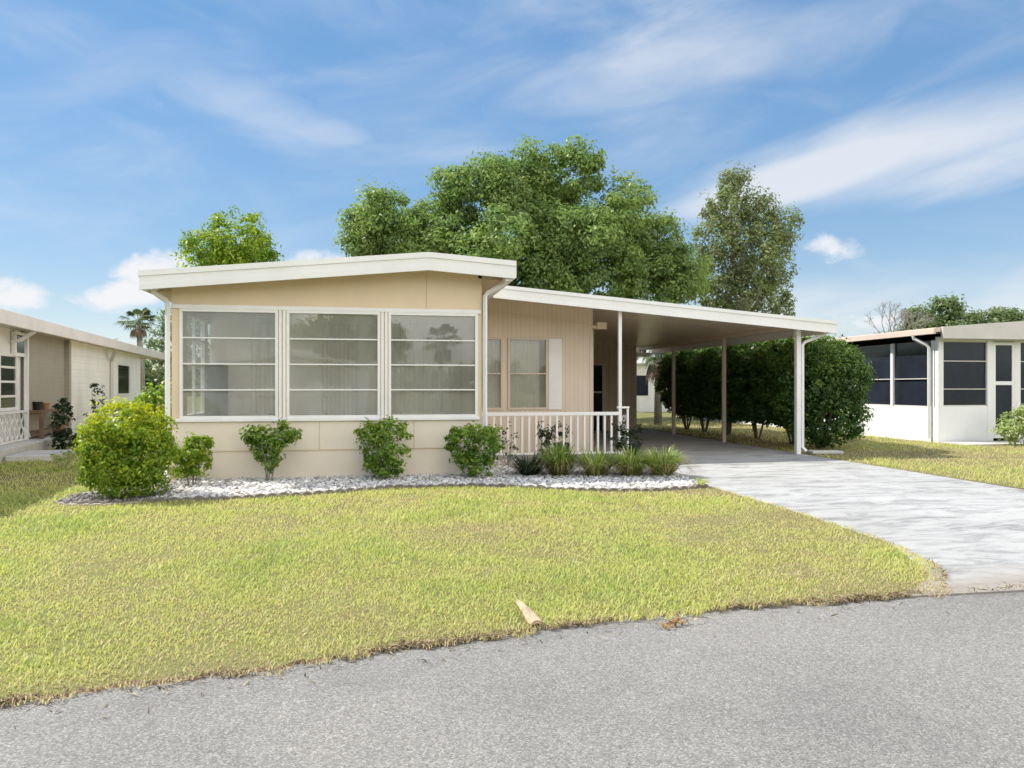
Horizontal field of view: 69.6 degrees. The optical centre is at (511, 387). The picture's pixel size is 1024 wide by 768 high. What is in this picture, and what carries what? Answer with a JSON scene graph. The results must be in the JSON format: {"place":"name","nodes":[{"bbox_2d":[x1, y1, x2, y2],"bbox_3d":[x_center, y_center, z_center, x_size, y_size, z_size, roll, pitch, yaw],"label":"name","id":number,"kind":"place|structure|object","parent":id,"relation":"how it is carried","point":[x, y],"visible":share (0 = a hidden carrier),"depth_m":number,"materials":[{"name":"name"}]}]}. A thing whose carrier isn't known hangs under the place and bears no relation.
{"place":"outdoors","nodes":[
{"label":"outdoors","id":0,"kind":"place"},
{"bbox_2d":[50,406,65,433],"bbox_3d":[-11.713,0.841,19.030,0.357,0.779,0.516,0,0,-11],"label":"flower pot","id":1,"kind":"object","parent":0,"point":[62,426],"visible":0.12,"depth_m":18.89,"materials":[{"name":"ceramic"}]},
{"bbox_2d":[0,308,164,462],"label":"neighbour house","id":2,"kind":"structure","parent":0,"point":[44,361],"depth_m":18.87,"materials":[{"name":"white"}]},
{"bbox_2d":[0,352,17,411],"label":"window","id":3,"kind":"structure","parent":2,"relation":"in","point":[8,363],"depth_m":16.27,"materials":[{"name":"white paint"}]},
{"bbox_2d":[29,409,58,438],"bbox_3d":[-11.543,0.890,18.026,0.440,0.680,1.300,0,0,-17],"label":"potting bench","id":4,"kind":"object","parent":2,"relation":"on","point":[41,430],"visible":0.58,"depth_m":17.49,"materials":[{"name":"brown wood"}]},
{"bbox_2d":[32,402,42,409],"bbox_3d":[-11.470,0.450,17.787,0.242,0.200,0.236,0,0,-11],"label":"flower pot","id":5,"kind":"object","parent":4,"relation":"on","point":[37,405],"visible":0.95,"depth_m":17.71,"materials":[{"name":"black plastic"}]},
{"bbox_2d":[42,403,49,408],"bbox_3d":[-11.659,0.470,18.409,0.198,0.160,0.193,0,0,-11],"label":"flower pot","id":6,"kind":"object","parent":4,"relation":"on","point":[45,405],"visible":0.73,"depth_m":18.35,"materials":[{"name":"ceramic"}]},
{"bbox_2d":[116,363,129,395],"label":"window","id":7,"kind":"structure","parent":2,"relation":"in","point":[122,370],"depth_m":26.76,"materials":[{"name":"glass"}]},
{"bbox_2d":[54,457,708,505],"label":"gravel","id":8,"kind":"structure","parent":0,"point":[210,487],"depth_m":11.12,"materials":[{"name":"white gravel"}]},
{"bbox_2d":[71,396,183,498],"bbox_3d":[-5.100,0.811,9.770,1.359,1.384,1.182,0,0,-11],"label":"bush","id":9,"kind":"object","parent":8,"relation":"on","point":[123,470],"visible":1,"depth_m":9.54,"materials":[{"name":"green plant"}]},
{"bbox_2d":[173,431,214,485],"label":"shrub","id":10,"kind":"object","parent":8,"relation":"on","point":[194,452],"visible":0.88,"depth_m":10.85,"materials":[{"name":"green plant"}]},
{"bbox_2d":[238,417,302,480],"bbox_3d":[-3.723,0.986,11.397,0.946,1.032,0.600,0,0,-11],"label":"shrub","id":11,"kind":"object","parent":8,"relation":"on","point":[273,446],"visible":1,"depth_m":11.30,"materials":[{"name":"green plant"}]},
{"bbox_2d":[353,414,413,478],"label":"shrub","id":12,"kind":"object","parent":8,"relation":"on","point":[379,434],"visible":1,"depth_m":11.51,"materials":[{"name":"green plant"}]},
{"bbox_2d":[444,421,506,477],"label":"shrub","id":13,"kind":"object","parent":8,"relation":"on","point":[486,435],"visible":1,"depth_m":11.68,"materials":[{"name":"green plant"}]},
{"bbox_2d":[499,421,518,463],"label":"porch plant","id":14,"kind":"object","parent":8,"relation":"on","point":[509,452],"visible":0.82,"depth_m":13.91,"materials":[{"name":"green plant"}]},
{"bbox_2d":[496,451,563,475],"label":"border grass","id":15,"kind":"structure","parent":8,"relation":"on","point":[526,469],"depth_m":12.00,"materials":[{"name":"green plant"}]},
{"bbox_2d":[536,421,558,461],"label":"porch plant","id":16,"kind":"object","parent":8,"relation":"on","point":[548,435],"visible":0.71,"depth_m":13.92,"materials":[{"name":"green plant"}]},
{"bbox_2d":[565,444,634,475],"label":"border grass","id":17,"kind":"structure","parent":8,"relation":"on","point":[598,462],"depth_m":11.97,"materials":[{"name":"green plant"}]},
{"bbox_2d":[607,422,636,456],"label":"porch plant","id":18,"kind":"object","parent":8,"relation":"on","point":[620,445],"visible":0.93,"depth_m":14.55,"materials":[{"name":"green plant"}]},
{"bbox_2d":[631,444,700,476],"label":"border grass","id":19,"kind":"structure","parent":8,"relation":"on","point":[674,463],"depth_m":11.99,"materials":[{"name":"green plant"}]},
{"bbox_2d":[685,477,715,485],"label":"weed","id":20,"kind":"object","parent":8,"relation":"on","point":[700,482],"visible":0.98,"depth_m":10.85,"materials":[{"name":"green plant"}]},
{"bbox_2d":[152,395,644,429],"bbox_3d":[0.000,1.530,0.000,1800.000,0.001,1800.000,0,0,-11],"label":"ground","id":21,"kind":"structure","parent":0,"point":[189,400],"depth_m":78.75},
{"bbox_2d":[114,338,640,395],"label":"distant woods","id":22,"kind":"object","parent":21,"relation":"on","point":[151,375],"visible":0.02,"depth_m":129.56,"materials":[{"name":"green plant"}]},
{"bbox_2d":[332,133,715,303],"bbox_3d":[1.006,-5.065,34.561,18.475,13.366,9.368,0,0,-11],"label":"oak tree","id":23,"kind":"object","parent":21,"relation":"on","point":[562,246],"visible":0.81,"depth_m":32.74,"materials":[{"name":"green plant"}]},
{"bbox_2d":[924,292,991,327],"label":"woodland tree","id":24,"kind":"object","parent":21,"relation":"on","point":[954,310],"visible":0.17,"depth_m":68.51,"materials":[{"name":"green plant"}]},
{"bbox_2d":[976,306,1018,323],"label":"woodland tree","id":25,"kind":"object","parent":21,"relation":"on","point":[1003,315],"visible":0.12,"depth_m":68.50,"materials":[{"name":"green plant"}]},
{"bbox_2d":[988,305,1023,322],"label":"woodland tree","id":26,"kind":"object","parent":21,"relation":"on","point":[1020,315],"visible":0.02,"depth_m":70.47,"materials":[{"name":"green plant"}]},
{"bbox_2d":[0,406,1023,706],"bbox_3d":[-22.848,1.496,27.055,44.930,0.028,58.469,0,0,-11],"label":"lawn","id":27,"kind":"structure","parent":0,"point":[266,650],"depth_m":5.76,"materials":[{"name":"plant"}]},
{"bbox_2d":[5,449,72,461],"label":"concrete walkway","id":28,"kind":"structure","parent":27,"relation":"on","point":[38,455],"depth_m":14.74,"materials":[{"name":"concrete"}]},
{"bbox_2d":[49,450,72,468],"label":"flowering plant","id":29,"kind":"object","parent":27,"relation":"on","point":[57,457],"visible":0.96,"depth_m":13.29,"materials":[{"name":"green plant"}]},
{"bbox_2d":[48,397,80,449],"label":"porch shrub","id":30,"kind":"object","parent":27,"relation":"on","point":[62,435],"visible":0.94,"depth_m":17.11,"materials":[{"name":"green plant"}]},
{"bbox_2d":[84,383,106,426],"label":"porch shrub","id":31,"kind":"object","parent":27,"relation":"on","point":[94,391],"visible":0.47,"depth_m":21.23,"materials":[{"name":"green plant"}]},
{"bbox_2d":[113,307,155,402],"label":"palm tree","id":32,"kind":"object","parent":27,"relation":"on","point":[138,332],"visible":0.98,"depth_m":41.71,"materials":[{"name":"green plant"}]},
{"bbox_2d":[142,497,153,502],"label":"edging block","id":33,"kind":"structure","parent":27,"relation":"on","point":[149,499],"depth_m":9.46,"materials":[{"name":"grey concrete"}]},
{"bbox_2d":[117,381,187,448],"bbox_3d":[-8.645,0.673,17.337,1.432,1.697,1.501,0,0,19],"label":"bush","id":34,"kind":"object","parent":27,"relation":"on","point":[151,396],"visible":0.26,"depth_m":17.17,"materials":[{"name":"green plant"}]},
{"bbox_2d":[155,497,166,501],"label":"edging block","id":35,"kind":"structure","parent":27,"relation":"on","point":[161,499],"depth_m":9.50,"materials":[{"name":"grey concrete"}]},
{"bbox_2d":[168,497,179,501],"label":"edging block","id":36,"kind":"structure","parent":27,"relation":"on","point":[171,499],"depth_m":9.54,"materials":[{"name":"grey concrete"}]},
{"bbox_2d":[141,307,209,397],"bbox_3d":[-15.871,-1.307,35.650,3.860,5.818,2.806,0,0,-11],"label":"background tree","id":37,"kind":"object","parent":27,"relation":"on","point":[154,344],"visible":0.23,"depth_m":35.14,"materials":[{"name":"green plant"}]},
{"bbox_2d":[180,497,191,500],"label":"edging block","id":38,"kind":"structure","parent":27,"relation":"on","point":[187,498],"depth_m":9.58,"materials":[{"name":"grey concrete"}]},
{"bbox_2d":[193,496,204,500],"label":"edging block","id":39,"kind":"structure","parent":27,"relation":"on","point":[199,497],"depth_m":9.61,"materials":[{"name":"grey concrete"}]},
{"bbox_2d":[218,496,229,499],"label":"edging block","id":40,"kind":"structure","parent":27,"relation":"on","point":[223,497],"depth_m":9.68,"materials":[{"name":"grey concrete"}]},
{"bbox_2d":[169,205,283,266],"bbox_3d":[-10.211,-2.500,26.560,3.726,8.212,2.732,0,0,-11],"label":"round tree","id":41,"kind":"object","parent":27,"relation":"on","point":[253,248],"visible":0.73,"depth_m":26.06,"materials":[{"name":"green plant"}]},
{"bbox_2d":[242,494,253,498],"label":"edging block","id":42,"kind":"structure","parent":27,"relation":"on","point":[248,496],"depth_m":9.78,"materials":[{"name":"grey concrete"}]},
{"bbox_2d":[255,493,265,497],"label":"edging block","id":43,"kind":"structure","parent":27,"relation":"on","point":[258,495],"depth_m":9.83,"materials":[{"name":"grey concrete"}]},
{"bbox_2d":[266,493,277,497],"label":"edging block","id":44,"kind":"structure","parent":27,"relation":"on","point":[272,494],"depth_m":9.88,"materials":[{"name":"grey concrete"}]},
{"bbox_2d":[278,492,289,496],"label":"edging block","id":45,"kind":"structure","parent":27,"relation":"on","point":[286,494],"depth_m":9.95,"materials":[{"name":"grey concrete"}]},
{"bbox_2d":[290,492,300,495],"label":"edging block","id":46,"kind":"structure","parent":27,"relation":"on","point":[295,493],"depth_m":10.01,"materials":[{"name":"grey concrete"}]},
{"bbox_2d":[301,491,311,495],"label":"edging block","id":47,"kind":"structure","parent":27,"relation":"on","point":[306,492],"depth_m":10.06,"materials":[{"name":"grey concrete"}]},
{"bbox_2d":[313,490,323,494],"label":"edging block","id":48,"kind":"structure","parent":27,"relation":"on","point":[316,492],"depth_m":10.13,"materials":[{"name":"grey concrete"}]},
{"bbox_2d":[324,489,333,493],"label":"edging block","id":49,"kind":"structure","parent":27,"relation":"on","point":[329,491],"depth_m":10.21,"materials":[{"name":"grey concrete"}]},
{"bbox_2d":[334,489,344,492],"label":"edging block","id":50,"kind":"structure","parent":27,"relation":"on","point":[339,490],"depth_m":10.30,"materials":[{"name":"grey concrete"}]},
{"bbox_2d":[345,488,354,492],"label":"edging block","id":51,"kind":"structure","parent":27,"relation":"on","point":[349,489],"depth_m":10.38,"materials":[{"name":"grey concrete"}]},
{"bbox_2d":[355,487,364,491],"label":"edging block","id":52,"kind":"structure","parent":27,"relation":"on","point":[358,489],"depth_m":10.47,"materials":[{"name":"grey concrete"}]},
{"bbox_2d":[138,252,606,480],"bbox_3d":[-3.035,-0.335,20.818,8.620,3.670,18.355,0,0,-11],"label":"mobile home","id":53,"kind":"object","parent":27,"relation":"on","point":[325,355],"visible":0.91,"depth_m":12.41,"materials":[{"name":"beige paint"}]},
{"bbox_2d":[187,313,204,415],"bbox_3d":[-5.512,-0.367,12.759,0.070,1.735,1.400,0,0,-11],"label":"side window","id":54,"kind":"structure","parent":53,"relation":"in","point":[194,318],"depth_m":12.76,"materials":[{"name":"white paint"}]},
{"bbox_2d":[208,321,210,362],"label":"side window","id":55,"kind":"structure","parent":53,"relation":"in","point":[209,343],"depth_m":14.09,"materials":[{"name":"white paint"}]},
{"bbox_2d":[179,308,277,418],"bbox_3d":[-4.484,-0.367,11.689,1.483,1.735,0.080,0,0,-11],"label":"window","id":56,"kind":"structure","parent":53,"relation":"in","point":[181,310],"depth_m":11.63,"materials":[{"name":"white paint"}]},
{"bbox_2d":[286,310,379,417],"bbox_3d":[-2.898,-0.367,11.983,1.483,1.735,0.080,0,0,-11],"label":"window","id":57,"kind":"structure","parent":53,"relation":"in","point":[288,312],"depth_m":11.92,"materials":[{"name":"white paint"}]},
{"bbox_2d":[388,312,477,417],"bbox_3d":[-1.311,-0.367,12.277,1.484,1.735,0.080,0,0,-11],"label":"window","id":58,"kind":"structure","parent":53,"relation":"in","point":[389,313],"depth_m":12.24,"materials":[{"name":"white paint"}]},
{"bbox_2d":[482,337,502,409],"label":"porch window","id":59,"kind":"structure","parent":53,"relation":"in","point":[488,338],"depth_m":16.20,"materials":[{"name":"beige metal"}]},
{"bbox_2d":[508,337,547,409],"bbox_3d":[0.352,-0.300,16.348,0.910,1.600,0.080,0,0,-11],"label":"porch window","id":60,"kind":"structure","parent":53,"relation":"in","point":[509,338],"depth_m":16.33,"materials":[{"name":"beige metal"}]},
{"bbox_2d":[375,486,384,489],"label":"edging block","id":61,"kind":"structure","parent":27,"relation":"on","point":[378,487],"depth_m":10.63,"materials":[{"name":"grey stone"}]},
{"bbox_2d":[477,483,485,486],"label":"edging block","id":62,"kind":"structure","parent":27,"relation":"on","point":[481,484],"depth_m":10.93,"materials":[{"name":"grey concrete"}]},
{"bbox_2d":[497,483,506,487],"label":"edging block","id":63,"kind":"structure","parent":27,"relation":"on","point":[502,485],"depth_m":10.88,"materials":[{"name":"grey concrete"}]},
{"bbox_2d":[0,558,1023,729],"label":"thatch","id":64,"kind":"object","parent":27,"relation":"on","point":[845,599],"visible":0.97,"depth_m":4.37,"materials":[{"name":"brown plant"}]},
{"bbox_2d":[515,599,542,625],"bbox_3d":[0.093,1.437,4.710,0.099,0.077,0.340,0,0,-20],"label":"palm boot","id":65,"kind":"object","parent":27,"relation":"on","point":[531,616],"visible":1,"depth_m":4.63,"materials":[{"name":"beige plant"}]},
{"bbox_2d":[587,487,596,490],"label":"edging block","id":66,"kind":"structure","parent":27,"relation":"on","point":[592,488],"depth_m":10.47,"materials":[{"name":"grey concrete"}]},
{"bbox_2d":[598,488,607,491],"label":"edging block","id":67,"kind":"structure","parent":27,"relation":"on","point":[603,489],"depth_m":10.45,"materials":[{"name":"grey concrete"}]},
{"bbox_2d":[609,488,618,491],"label":"edging block","id":68,"kind":"structure","parent":27,"relation":"on","point":[613,489],"depth_m":10.44,"materials":[{"name":"grey concrete"}]},
{"bbox_2d":[630,488,639,491],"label":"edging block","id":69,"kind":"structure","parent":27,"relation":"on","point":[635,489],"depth_m":10.43,"materials":[{"name":"grey concrete"}]},
{"bbox_2d":[641,488,650,491],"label":"edging block","id":70,"kind":"structure","parent":27,"relation":"on","point":[646,489],"depth_m":10.43,"materials":[{"name":"grey concrete"}]},
{"bbox_2d":[651,487,660,491],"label":"edging block","id":71,"kind":"structure","parent":27,"relation":"on","point":[655,489],"depth_m":10.47,"materials":[{"name":"grey stone"}]},
{"bbox_2d":[661,487,669,490],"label":"edging block","id":72,"kind":"structure","parent":27,"relation":"on","point":[665,488],"depth_m":10.52,"materials":[{"name":"grey concrete"}]},
{"bbox_2d":[670,486,678,490],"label":"edging block","id":73,"kind":"structure","parent":27,"relation":"on","point":[674,488],"depth_m":10.57,"materials":[{"name":"grey concrete"}]},
{"bbox_2d":[679,486,687,489],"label":"edging block","id":74,"kind":"structure","parent":27,"relation":"on","point":[682,487],"depth_m":10.62,"materials":[{"name":"grey stone"}]},
{"bbox_2d":[0,592,1023,767],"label":"road","id":75,"kind":"structure","parent":0,"point":[924,682],"depth_m":3.46,"materials":[{"name":"grey asphalt"}]},
{"bbox_2d":[655,617,697,628],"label":"dry leaf clump","id":76,"kind":"object","parent":75,"relation":"on","point":[670,622],"visible":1,"depth_m":4.58,"materials":[{"name":"brown plant"}]},
{"bbox_2d":[0,0,1023,379],"label":"sky","id":77,"kind":"structure","parent":0,"point":[894,128],"materials":[{"name":"blue"}]},
{"bbox_2d":[523,439,595,476],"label":"border grass","id":78,"kind":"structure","parent":0,"point":[558,460],"depth_m":11.95,"materials":[{"name":"green plant"}]},
{"bbox_2d":[592,444,672,476],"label":"border grass","id":79,"kind":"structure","parent":0,"point":[629,462],"depth_m":11.94,"materials":[{"name":"green plant"}]},
{"bbox_2d":[637,358,680,411],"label":"distant house","id":80,"kind":"structure","parent":0,"point":[645,396],"depth_m":44.18,"materials":[{"name":"white"}]},
{"bbox_2d":[637,376,647,395],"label":"window","id":81,"kind":"structure","parent":80,"relation":"in","point":[642,385],"depth_m":44.14,"materials":[{"name":"black glass"}]},
{"bbox_2d":[490,430,1023,597],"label":"driveway","id":82,"kind":"structure","parent":0,"point":[966,535],"depth_m":9.70,"materials":[{"name":"concrete"}]},
{"bbox_2d":[482,406,628,454],"bbox_3d":[0.769,0.940,15.001,3.380,1.080,0.080,0,0,-11],"label":"porch railing","id":83,"kind":"object","parent":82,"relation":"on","point":[549,414],"visible":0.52,"depth_m":15.04,"materials":[{"name":"white paint"}]},
{"bbox_2d":[552,421,572,451],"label":"plant","id":84,"kind":"object","parent":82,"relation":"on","point":[560,434],"visible":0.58,"depth_m":15.65,"materials":[{"name":"green plant"}]},
{"bbox_2d":[593,341,636,430],"bbox_3d":[1.996,-0.125,26.899,4.070,3.250,4.230,0,0,-11],"label":"storage room","id":85,"kind":"object","parent":82,"relation":"on","point":[605,376],"visible":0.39,"depth_m":25.04,"materials":[{"name":"brown"}]},
{"bbox_2d":[593,365,601,430],"bbox_3d":[2.697,0.365,24.931,0.730,2.210,0.075,0,0,-11],"label":"door","id":86,"kind":"structure","parent":85,"relation":"in","point":[597,369],"depth_m":24.95,"materials":[{"name":"glass"}]},
{"bbox_2d":[629,424,642,454],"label":"plant","id":87,"kind":"object","parent":82,"relation":"on","point":[638,444],"visible":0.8,"depth_m":16.00,"materials":[{"name":"green plant"}]},
{"bbox_2d":[490,286,836,454],"bbox_3d":[2.350,-0.282,20.629,7.560,3.524,10.890,0,0,-11],"label":"carport","id":88,"kind":"object","parent":82,"relation":"on","point":[654,327],"visible":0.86,"depth_m":16.26,"materials":[{"name":"white metal"}]},
{"bbox_2d":[637,412,1023,489],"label":"lawn","id":89,"kind":"structure","parent":0,"point":[646,416],"depth_m":16.70,"materials":[{"name":"plant"}]},
{"bbox_2d":[636,350,669,424],"bbox_3d":[5.839,-0.317,29.060,2.323,3.834,2.469,0,0,-11],"label":"palm tree","id":90,"kind":"object","parent":89,"relation":"on","point":[652,369],"visible":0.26,"depth_m":29.00,"materials":[{"name":"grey plant"}]},
{"bbox_2d":[652,351,698,429],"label":"hedge shrub","id":91,"kind":"object","parent":89,"relation":"on","point":[663,385],"visible":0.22,"depth_m":25.36,"materials":[{"name":"green plant"}]},
{"bbox_2d":[669,349,720,431],"bbox_3d":[6.353,-0.002,24.172,2.319,3.080,2.755,0,0,-11],"label":"hedge shrub","id":92,"kind":"object","parent":89,"relation":"on","point":[683,374],"visible":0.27,"depth_m":23.77,"materials":[{"name":"green plant"}]},
{"bbox_2d":[692,346,756,435],"bbox_3d":[6.672,0.036,22.476,2.330,3.003,2.704,0,0,-11],"label":"hedge shrub","id":93,"kind":"object","parent":89,"relation":"on","point":[707,368],"visible":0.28,"depth_m":22.14,"materials":[{"name":"green plant"}]},
{"bbox_2d":[714,341,776,439],"bbox_3d":[6.920,-0.026,20.845,2.434,3.129,2.726,0,0,-11],"label":"hedge shrub","id":94,"kind":"object","parent":89,"relation":"on","point":[737,364],"visible":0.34,"depth_m":20.42,"materials":[{"name":"green plant"}]},
{"bbox_2d":[688,158,804,315],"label":"cedar tree","id":95,"kind":"object","parent":89,"relation":"on","point":[737,281],"visible":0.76,"depth_m":40.50,"materials":[{"name":"plant"}]},
{"bbox_2d":[745,336,832,444],"bbox_3d":[7.288,0.043,19.064,2.344,2.989,2.640,0,0,-11],"label":"hedge shrub","id":96,"kind":"object","parent":89,"relation":"on","point":[760,371],"visible":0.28,"depth_m":18.96,"materials":[{"name":"green plant"}]},
{"bbox_2d":[766,334,876,449],"bbox_3d":[7.281,0.106,17.428,2.625,2.867,2.316,0,0,-11],"label":"hedge shrub","id":97,"kind":"object","parent":89,"relation":"on","point":[826,389],"visible":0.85,"depth_m":16.90,"materials":[{"name":"green plant"}]},
{"bbox_2d":[807,450,842,453],"bbox_3d":[6.919,1.435,16.278,0.710,0.070,0.279,0,0,-1],"label":"splash block","id":98,"kind":"object","parent":89,"relation":"on","point":[824,451],"depth_m":16.14,"materials":[{"name":"concrete"}]},
{"bbox_2d":[866,299,936,332],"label":"bare tree","id":99,"kind":"object","parent":89,"relation":"on","point":[907,317],"visible":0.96,"depth_m":61.69,"materials":[{"name":"grey plant"}]},
{"bbox_2d":[895,303,941,330],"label":"woodland tree","id":100,"kind":"object","parent":89,"relation":"on","point":[932,323],"visible":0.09,"depth_m":67.57,"materials":[{"name":"green plant"}]},
{"bbox_2d":[989,403,1023,445],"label":"bush","id":101,"kind":"object","parent":89,"relation":"on","point":[1018,428],"visible":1,"depth_m":18.57,"materials":[{"name":"green plant"}]},
{"bbox_2d":[703,321,1023,442],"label":"neighbour house","id":102,"kind":"structure","parent":0,"point":[957,383],"depth_m":19.95,"materials":[{"name":"white paint"}]},
{"bbox_2d":[857,344,889,405],"bbox_3d":[10.920,-0.360,22.186,0.060,1.800,1.550,0,0,-11],"label":"side window","id":103,"kind":"structure","parent":102,"relation":"in","point":[879,355],"depth_m":21.98,"materials":[{"name":"black glass"}]},
{"bbox_2d":[893,341,930,406],"bbox_3d":[11.216,-0.360,20.589,0.060,1.800,1.500,0,0,-11],"label":"side window","id":104,"kind":"structure","parent":102,"relation":"in","point":[909,359],"depth_m":20.71,"materials":[{"name":"black glass"}]},
{"bbox_2d":[943,341,986,405],"bbox_3d":[12.159,-0.365,19.782,1.360,1.750,0.050,0,0,-11],"label":"porch window","id":105,"kind":"structure","parent":102,"relation":"in","point":[964,362],"depth_m":19.80,"materials":[{"name":"black glass"}]},
{"bbox_2d":[993,342,1014,437],"bbox_3d":[13.341,0.080,19.986,0.680,2.600,0.040,0,0,-11],"label":"screen door","id":106,"kind":"structure","parent":102,"relation":"in","point":[1003,352],"depth_m":19.99,"materials":[{"name":"white paint"}]},
{"bbox_2d":[1021,342,1023,405],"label":"porch window","id":107,"kind":"structure","parent":102,"relation":"in","point":[1022,343],"depth_m":20.13,"materials":[{"name":"black glass"}]},
{"bbox_2d":[940,441,1022,445],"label":"path","id":108,"kind":"structure","parent":0,"point":[974,443],"depth_m":19.30,"materials":[{"name":"concrete"}]}
]}

